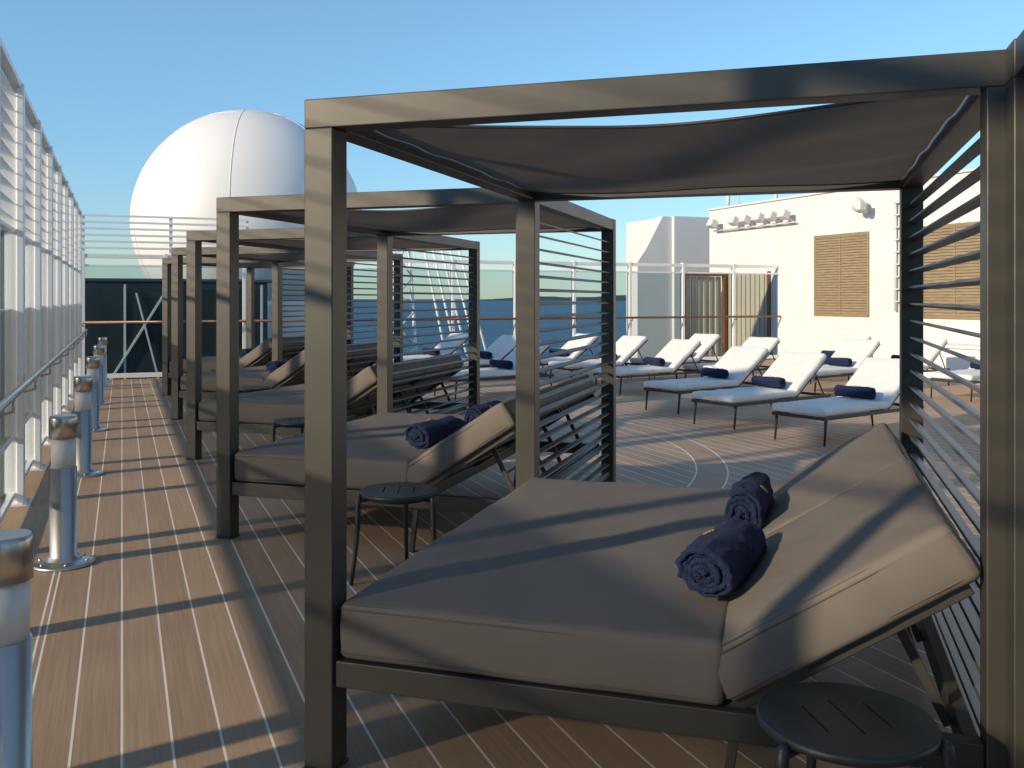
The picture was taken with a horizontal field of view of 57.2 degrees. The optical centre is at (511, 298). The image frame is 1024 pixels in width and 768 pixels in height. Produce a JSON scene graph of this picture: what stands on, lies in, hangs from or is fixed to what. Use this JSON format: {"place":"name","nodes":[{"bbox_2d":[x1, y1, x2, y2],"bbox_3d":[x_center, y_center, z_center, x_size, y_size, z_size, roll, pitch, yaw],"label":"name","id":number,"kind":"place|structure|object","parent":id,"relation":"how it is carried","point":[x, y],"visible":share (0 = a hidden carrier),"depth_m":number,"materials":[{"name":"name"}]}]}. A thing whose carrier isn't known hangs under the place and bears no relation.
{"place":"outdoors","nodes":[
{"label":"outdoors","id":0,"kind":"place"},
{"bbox_2d":[353,299,625,365],"bbox_3d":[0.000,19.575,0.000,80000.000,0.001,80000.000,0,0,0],"label":"sea","id":1,"kind":"structure","parent":0,"point":[493,331],"depth_m":770.97,"materials":[{"name":"blue liquid"}]},
{"bbox_2d":[0,359,979,767],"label":"deck floor","id":2,"kind":"structure","parent":0,"point":[166,629],"depth_m":4.87,"materials":[{"name":"brown wood"}]},
{"bbox_2d":[0,529,33,767],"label":"bollard light","id":3,"kind":"object","parent":2,"relation":"on","point":[16,647],"visible":1,"depth_m":2.72,"materials":[{"name":"metal"}]},
{"bbox_2d":[0,37,87,523],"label":"windscreen fence","id":4,"kind":"object","parent":2,"relation":"on","point":[41,335],"visible":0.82,"depth_m":8.61,"materials":[{"name":"white paint"}]},
{"bbox_2d":[34,414,95,571],"bbox_3d":[-2.664,1.134,5.575,0.350,0.882,0.350,0,0,0],"label":"bollard light","id":5,"kind":"object","parent":2,"relation":"on","point":[64,555],"visible":0.97,"depth_m":5.51,"materials":[{"name":"metal"}]},
{"bbox_2d":[73,376,103,478],"bbox_3d":[-3.834,1.134,8.391,0.350,0.882,0.350,0,0,0],"label":"bollard light","id":6,"kind":"object","parent":2,"relation":"on","point":[82,387],"visible":0.78,"depth_m":8.33,"materials":[{"name":"metal"}]},
{"bbox_2d":[86,356,108,431],"bbox_3d":[-5.005,1.134,11.207,0.350,0.882,0.350,0,0,0],"label":"bollard light","id":7,"kind":"object","parent":2,"relation":"on","point":[92,364],"visible":0.64,"depth_m":11.15,"materials":[{"name":"metal"}]},
{"bbox_2d":[93,345,110,404],"bbox_3d":[-6.176,1.134,14.024,0.350,0.882,0.350,0,0,0],"label":"bollard light","id":8,"kind":"object","parent":2,"relation":"on","point":[98,350],"visible":0.48,"depth_m":13.98,"materials":[{"name":"metal"}]},
{"bbox_2d":[98,337,112,386],"bbox_3d":[-7.346,1.134,16.840,0.350,0.882,0.350,0,0,0],"label":"bollard light","id":9,"kind":"object","parent":2,"relation":"on","point":[102,340],"visible":0.54,"depth_m":16.80,"materials":[{"name":"metal"}]},
{"bbox_2d":[168,337,304,377],"bbox_3d":[-4.306,1.097,16.075,1.949,0.958,2.349,0,0,18],"label":"daybed","id":10,"kind":"object","parent":2,"relation":"on","point":[260,354],"visible":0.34,"depth_m":15.02,"materials":[{"name":"grey fabric"}]},
{"bbox_2d":[239,348,254,357],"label":"rolled towel","id":11,"kind":"object","parent":10,"relation":"on","point":[243,352],"visible":0.27,"depth_m":15.23,"materials":[{"name":"blue fabric"}]},
{"bbox_2d":[239,386,271,392],"bbox_3d":[-3.160,1.326,11.381,0.505,0.502,0.515,0,0,-23],"label":"side table","id":12,"kind":"object","parent":2,"relation":"on","point":[244,389],"visible":0.52,"depth_m":11.23,"materials":[{"name":"grey metal"}]},
{"bbox_2d":[162,257,352,395],"bbox_3d":[-4.283,0.455,16.146,2.173,2.240,2.523,0,0,17],"label":"cabana","id":13,"kind":"object","parent":2,"relation":"on","point":[250,265],"visible":0.53,"depth_m":15.27,"materials":[{"name":"grey metal"}]},
{"bbox_2d":[179,342,376,398],"bbox_3d":[-3.056,1.097,13.040,1.949,0.958,2.349,0,0,18],"label":"daybed","id":14,"kind":"object","parent":2,"relation":"on","point":[290,372],"visible":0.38,"depth_m":12.09,"materials":[{"name":"grey fabric"}]},
{"bbox_2d":[266,360,288,372],"bbox_3d":[-3.005,0.900,12.397,0.218,0.175,0.505,23,11,28],"label":"rolled towel","id":15,"kind":"object","parent":14,"relation":"on","point":[272,366],"visible":0.23,"depth_m":12.20,"materials":[{"name":"blue fabric"}]},
{"bbox_2d":[171,246,402,419],"bbox_3d":[-3.033,0.455,13.111,2.173,2.240,2.523,0,0,17],"label":"cabana","id":16,"kind":"object","parent":2,"relation":"on","point":[276,257],"visible":0.59,"depth_m":12.56,"materials":[{"name":"grey metal"}]},
{"bbox_2d":[272,417,304,441],"bbox_3d":[-1.905,1.326,8.350,0.505,0.502,0.515,0,0,-12],"label":"side table","id":17,"kind":"object","parent":2,"relation":"on","point":[293,422],"visible":0.48,"depth_m":8.16,"materials":[{"name":"grey metal"}]},
{"bbox_2d":[197,353,466,434],"bbox_3d":[-1.806,1.097,10.005,1.949,0.958,2.349,0,0,18],"label":"daybed","id":18,"kind":"object","parent":2,"relation":"on","point":[261,411],"visible":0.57,"depth_m":9.16,"materials":[{"name":"grey fabric"}]},
{"bbox_2d":[186,228,479,459],"bbox_3d":[-1.783,0.455,10.076,2.173,2.240,2.523,0,0,17],"label":"cabana","id":19,"kind":"object","parent":2,"relation":"on","point":[293,239],"visible":0.67,"depth_m":9.30,"materials":[{"name":"grey metal"}]},
{"bbox_2d":[349,482,438,585],"bbox_3d":[-0.649,1.326,5.318,0.505,0.502,0.515,0,0,-2],"label":"side table","id":20,"kind":"object","parent":2,"relation":"on","point":[405,494],"visible":0.96,"depth_m":5.17,"materials":[{"name":"grey metal"}]},
{"bbox_2d":[215,188,615,539],"bbox_3d":[-0.533,0.455,7.042,2.173,2.240,2.523,0,0,17],"label":"cabana","id":21,"kind":"object","parent":2,"relation":"on","point":[464,211],"visible":0.84,"depth_m":6.35,"materials":[{"name":"grey metal"}]},
{"bbox_2d":[232,374,598,552],"bbox_3d":[-0.556,1.097,6.970,1.949,0.958,2.349,0,0,18],"label":"daybed","id":22,"kind":"object","parent":2,"relation":"on","point":[380,449],"visible":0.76,"depth_m":6.03,"materials":[{"name":"grey fabric"}]},
{"bbox_2d":[404,415,465,448],"bbox_3d":[-0.505,0.900,6.327,0.218,0.175,0.505,23,11,28],"label":"rolled towel","id":23,"kind":"object","parent":22,"relation":"on","point":[429,433],"visible":0.9,"depth_m":6.15,"materials":[{"name":"blue fabric"}]},
{"bbox_2d":[464,400,500,423],"bbox_3d":[-0.203,0.903,7.161,0.179,0.215,0.501,0,0,22],"label":"rolled towel","id":24,"kind":"object","parent":22,"relation":"on","point":[474,412],"visible":0.22,"depth_m":6.96,"materials":[{"name":"blue fabric"}]},
{"bbox_2d":[376,333,468,364],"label":"sun lounger","id":25,"kind":"object","parent":2,"relation":"on","point":[447,344],"visible":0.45,"depth_m":19.23,"materials":[{"name":"white fabric"}]},
{"bbox_2d":[422,348,439,354],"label":"rolled towel","id":26,"kind":"object","parent":25,"relation":"on","point":[434,353],"visible":0.5,"depth_m":19.10,"materials":[{"name":"blue fabric"}]},
{"bbox_2d":[82,214,780,377],"bbox_3d":[-0.770,-0.028,21.093,16.550,3.205,0.235,0,0,-23],"label":"glass end screen","id":27,"kind":"object","parent":2,"relation":"on","point":[630,318],"visible":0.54,"depth_m":20.56,"materials":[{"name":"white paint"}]},
{"bbox_2d":[462,335,515,367],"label":"sun lounger","id":28,"kind":"object","parent":2,"relation":"on","point":[502,347],"visible":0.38,"depth_m":18.15,"materials":[{"name":"white fabric"}]},
{"bbox_2d":[480,350,491,358],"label":"rolled towel","id":29,"kind":"object","parent":28,"relation":"on","point":[486,354],"visible":0.82,"depth_m":17.95,"materials":[{"name":"blue fabric"}]},
{"bbox_2d":[434,341,553,399],"bbox_3d":[-0.296,1.147,15.432,1.960,0.861,0.702,0,0,-35],"label":"sun lounger","id":30,"kind":"object","parent":2,"relation":"on","point":[494,373],"visible":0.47,"depth_m":15.18,"materials":[{"name":"white fabric"}]},
{"bbox_2d":[489,359,512,368],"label":"rolled towel","id":31,"kind":"object","parent":30,"relation":"on","point":[504,364],"visible":1,"depth_m":15.40,"materials":[{"name":"blue fabric"}]},
{"bbox_2d":[503,333,598,373],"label":"sun lounger","id":32,"kind":"object","parent":2,"relation":"on","point":[577,343],"visible":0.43,"depth_m":18.89,"materials":[{"name":"white fabric"}]},
{"bbox_2d":[549,348,568,355],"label":"rolled towel","id":33,"kind":"object","parent":32,"relation":"on","point":[551,350],"visible":0.4,"depth_m":18.87,"materials":[{"name":"blue fabric"}]},
{"bbox_2d":[548,335,649,379],"bbox_3d":[1.667,1.147,17.722,1.960,0.861,0.702,0,0,-34],"label":"sun lounger","id":34,"kind":"object","parent":2,"relation":"on","point":[628,348],"visible":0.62,"depth_m":17.75,"materials":[{"name":"white fabric"}]},
{"bbox_2d":[593,339,702,394],"bbox_3d":[2.367,1.147,16.122,1.960,0.861,0.702,0,0,-34],"label":"sun lounger","id":35,"kind":"object","parent":2,"relation":"on","point":[675,354],"visible":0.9,"depth_m":16.11,"materials":[{"name":"white fabric"}]},
{"bbox_2d":[643,357,664,365],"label":"rolled towel","id":36,"kind":"object","parent":35,"relation":"on","point":[655,361],"visible":1,"depth_m":16.08,"materials":[{"name":"blue fabric"}]},
{"bbox_2d":[303,49,1005,767],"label":"cabana","id":37,"kind":"object","parent":2,"relation":"on","point":[907,127],"visible":0.92,"depth_m":3.12,"materials":[{"name":"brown metal"}]},
{"bbox_2d":[335,423,983,767],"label":"daybed","id":38,"kind":"object","parent":2,"relation":"on","point":[573,600],"visible":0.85,"depth_m":2.99,"materials":[{"name":"grey fabric"}]},
{"bbox_2d":[675,517,766,597],"bbox_3d":[0.745,0.900,3.292,0.218,0.175,0.505,23,11,28],"label":"rolled towel","id":39,"kind":"object","parent":38,"relation":"on","point":[722,558],"visible":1,"depth_m":3.12,"materials":[{"name":"blue fabric"}]},
{"bbox_2d":[724,472,773,528],"bbox_3d":[1.047,0.903,4.126,0.179,0.215,0.501,0,0,22],"label":"rolled towel","id":40,"kind":"object","parent":38,"relation":"on","point":[750,500],"visible":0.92,"depth_m":3.93,"materials":[{"name":"blue fabric"}]},
{"bbox_2d":[629,333,720,379],"bbox_3d":[3.296,1.147,18.738,1.960,0.861,0.702,0,0,-35],"label":"sun lounger","id":41,"kind":"object","parent":2,"relation":"on","point":[708,342],"visible":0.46,"depth_m":18.81,"materials":[{"name":"white fabric"}]},
{"bbox_2d":[644,346,771,413],"bbox_3d":[2.854,1.147,13.581,1.960,0.861,0.702,0,0,-35],"label":"sun lounger","id":42,"kind":"object","parent":2,"relation":"on","point":[740,364],"visible":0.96,"depth_m":13.51,"materials":[{"name":"white fabric"}]},
{"bbox_2d":[701,367,728,378],"bbox_3d":[2.957,1.079,13.683,0.170,0.141,0.482,44,-19,-22],"label":"rolled towel","id":43,"kind":"object","parent":42,"relation":"on","point":[714,372],"visible":1,"depth_m":13.59,"materials":[{"name":"blue fabric"}]},
{"bbox_2d":[683,337,779,377],"bbox_3d":[4.027,1.147,17.051,1.960,0.861,0.702,0,0,-37],"label":"sun lounger","id":44,"kind":"object","parent":2,"relation":"on","point":[770,344],"visible":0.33,"depth_m":17.23,"materials":[{"name":"white fabric"}]},
{"bbox_2d":[691,351,830,429],"bbox_3d":[3.234,1.147,12.102,1.960,0.861,0.702,0,0,-37],"label":"sun lounger","id":45,"kind":"object","parent":2,"relation":"on","point":[797,371],"visible":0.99,"depth_m":12.07,"materials":[{"name":"white fabric"}]},
{"bbox_2d":[751,375,785,388],"bbox_3d":[3.336,1.079,12.209,0.170,0.141,0.482,46,-25,-27],"label":"rolled towel","id":46,"kind":"object","parent":45,"relation":"on","point":[774,382],"visible":1,"depth_m":12.13,"materials":[{"name":"blue fabric"}]},
{"bbox_2d":[810,335,871,383],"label":"sun lounger","id":47,"kind":"object","parent":2,"relation":"on","point":[837,343],"visible":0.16,"depth_m":18.59,"materials":[{"name":"white fabric"}]},
{"bbox_2d":[821,350,834,356],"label":"rolled towel","id":48,"kind":"object","parent":47,"relation":"on","point":[828,353],"visible":0.47,"depth_m":18.26,"materials":[{"name":"blue fabric"}]},
{"bbox_2d":[812,339,880,392],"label":"sun lounger","id":49,"kind":"object","parent":2,"relation":"on","point":[858,352],"visible":0.62,"depth_m":16.18,"materials":[{"name":"white fabric"}]},
{"bbox_2d":[824,357,851,365],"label":"rolled towel","id":50,"kind":"object","parent":49,"relation":"on","point":[839,361],"visible":0.98,"depth_m":16.05,"materials":[{"name":"blue fabric"}]},
{"bbox_2d":[772,357,923,446],"bbox_3d":[3.888,1.147,10.800,1.960,0.861,0.701,0,0,-36],"label":"sun lounger","id":51,"kind":"object","parent":2,"relation":"on","point":[880,376],"visible":0.88,"depth_m":10.64,"materials":[{"name":"white fabric"}]},
{"bbox_2d":[834,385,875,399],"bbox_3d":[3.972,1.079,10.874,0.482,0.141,0.170,0,-40,51],"label":"rolled towel","id":52,"kind":"object","parent":51,"relation":"on","point":[859,392],"visible":1,"depth_m":10.80,"materials":[{"name":"blue fabric"}]},
{"bbox_2d":[756,682,955,767],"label":"side table","id":53,"kind":"object","parent":2,"relation":"on","point":[849,725],"visible":1,"depth_m":2.36,"materials":[{"name":"grey metal"}]},
{"bbox_2d":[923,338,949,385],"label":"sun lounger","id":54,"kind":"object","parent":2,"relation":"on","point":[930,353],"visible":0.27,"depth_m":16.87,"materials":[{"name":"white fabric"}]},
{"bbox_2d":[891,355,898,358],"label":"rolled towel","id":55,"kind":"object","parent":54,"relation":"on","point":[894,356],"visible":0.16,"depth_m":16.89,"materials":[{"name":"blue fabric"}]},
{"bbox_2d":[923,342,979,380],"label":"sun lounger","id":56,"kind":"object","parent":2,"relation":"on","point":[952,362],"visible":0.21,"depth_m":17.94,"materials":[{"name":"white fabric"}]},
{"bbox_2d":[929,351,979,401],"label":"sun lounger","id":57,"kind":"object","parent":2,"relation":"on","point":[970,374],"visible":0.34,"depth_m":14.67,"materials":[{"name":"white fabric"}]},
{"bbox_2d":[970,362,979,368],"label":"rolled towel","id":58,"kind":"object","parent":57,"relation":"on","point":[974,366],"visible":0.23,"depth_m":15.31,"materials":[{"name":"blue fabric"}]},
{"bbox_2d":[1006,30,1023,767],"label":"cabana","id":59,"kind":"object","parent":2,"relation":"on","point":[1015,403],"visible":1,"depth_m":2.40,"materials":[{"name":"grey metal"}]},
{"bbox_2d":[0,0,1023,298],"label":"sky","id":60,"kind":"structure","parent":0,"point":[107,82],"materials":[{"name":"blue"}]},
{"bbox_2d":[482,295,625,300],"bbox_3d":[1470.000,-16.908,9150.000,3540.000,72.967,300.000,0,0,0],"label":"hills","id":61,"kind":"structure","parent":0,"point":[554,298],"depth_m":9146.92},
{"label":"lower deck","id":62,"kind":"structure","parent":0,"visible":0},
{"bbox_2d":[85,278,271,379],"bbox_3d":[-8.637,1.910,23.646,4.400,4.730,4.900,0,0,-23],"label":"deckhouse","id":63,"kind":"object","parent":62,"relation":"on","point":[134,347],"visible":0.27,"depth_m":21.16,"materials":[{"name":"paint"}]},
{"bbox_2d":[85,288,258,379],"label":"windows","id":64,"kind":"structure","parent":63,"relation":"in","point":[100,304],"depth_m":21.16,"materials":[{"name":"black glass"}]},
{"bbox_2d":[130,110,361,337],"bbox_3d":[-8.428,-0.815,30.177,7.160,10.380,7.160,0,0,-23],"label":"radome","id":65,"kind":"object","parent":62,"relation":"on","point":[197,167],"visible":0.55,"depth_m":27.33,"materials":[{"name":"white paint"}]},
{"bbox_2d":[393,251,491,367],"bbox_3d":[-2.160,1.120,26.406,4.045,6.330,1.847,0,0,21],"label":"lattice mast","id":66,"kind":"object","parent":62,"relation":"on","point":[412,306],"visible":0.13,"depth_m":25.95,"materials":[{"name":"white metal"}]},
{"bbox_3d":[4.793,10.580,18.236,25.150,17.990,90.000,0,0,-23],"label":"ship hull","id":67,"kind":"object","parent":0,"visible":0},
{"bbox_2d":[626,168,979,361],"bbox_3d":[11.545,0.475,16.711,5.850,7.600,34.000,0,0,-23],"label":"white superstructure","id":68,"kind":"object","parent":67,"relation":"on","point":[834,256],"visible":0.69,"depth_m":23.55,"materials":[{"name":"paint"}]}
]}

